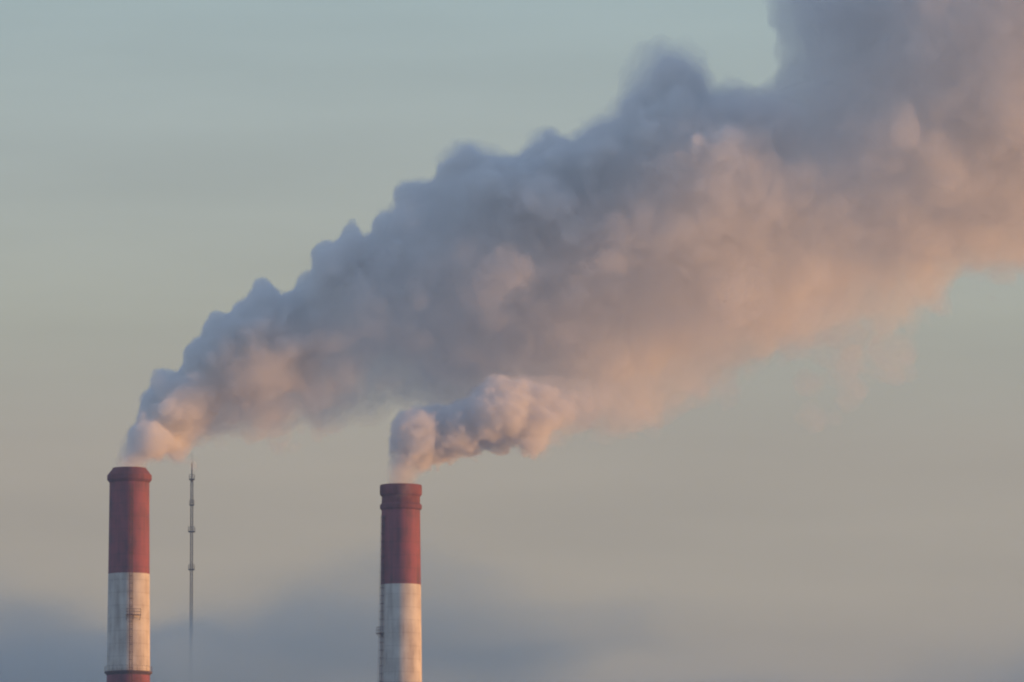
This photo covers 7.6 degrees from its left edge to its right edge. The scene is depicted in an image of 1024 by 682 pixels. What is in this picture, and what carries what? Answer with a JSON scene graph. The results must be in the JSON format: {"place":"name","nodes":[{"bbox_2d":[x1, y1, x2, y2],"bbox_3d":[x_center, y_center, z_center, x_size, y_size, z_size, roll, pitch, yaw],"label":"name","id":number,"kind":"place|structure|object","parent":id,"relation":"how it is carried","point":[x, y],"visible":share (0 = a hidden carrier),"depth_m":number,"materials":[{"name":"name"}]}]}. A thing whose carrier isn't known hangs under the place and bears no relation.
{"place":"outdoors","nodes":[
{"label":"outdoors","id":0,"kind":"place"},
{"bbox_2d":[0,0,1023,681],"label":"sky","id":1,"kind":"structure","parent":0,"point":[690,333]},
{"bbox_3d":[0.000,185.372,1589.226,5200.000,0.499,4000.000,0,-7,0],"label":"ground","id":2,"kind":"structure","parent":0,"visible":0},
{"bbox_2d":[104,467,151,681],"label":"chimney","id":3,"kind":"object","parent":2,"relation":"on","point":[128,640],"visible":1,"depth_m":1501.43,"materials":[{"name":"red paint"}]},
{"bbox_2d":[188,463,194,681],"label":"radio mast","id":4,"kind":"object","parent":2,"relation":"on","point":[191,479],"visible":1,"depth_m":1996.04,"materials":[{"name":"metal"}]},
{"bbox_2d":[376,483,421,681],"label":"chimney","id":5,"kind":"object","parent":2,"relation":"on","point":[399,633],"visible":1,"depth_m":1474.28,"materials":[{"name":"red paint"}]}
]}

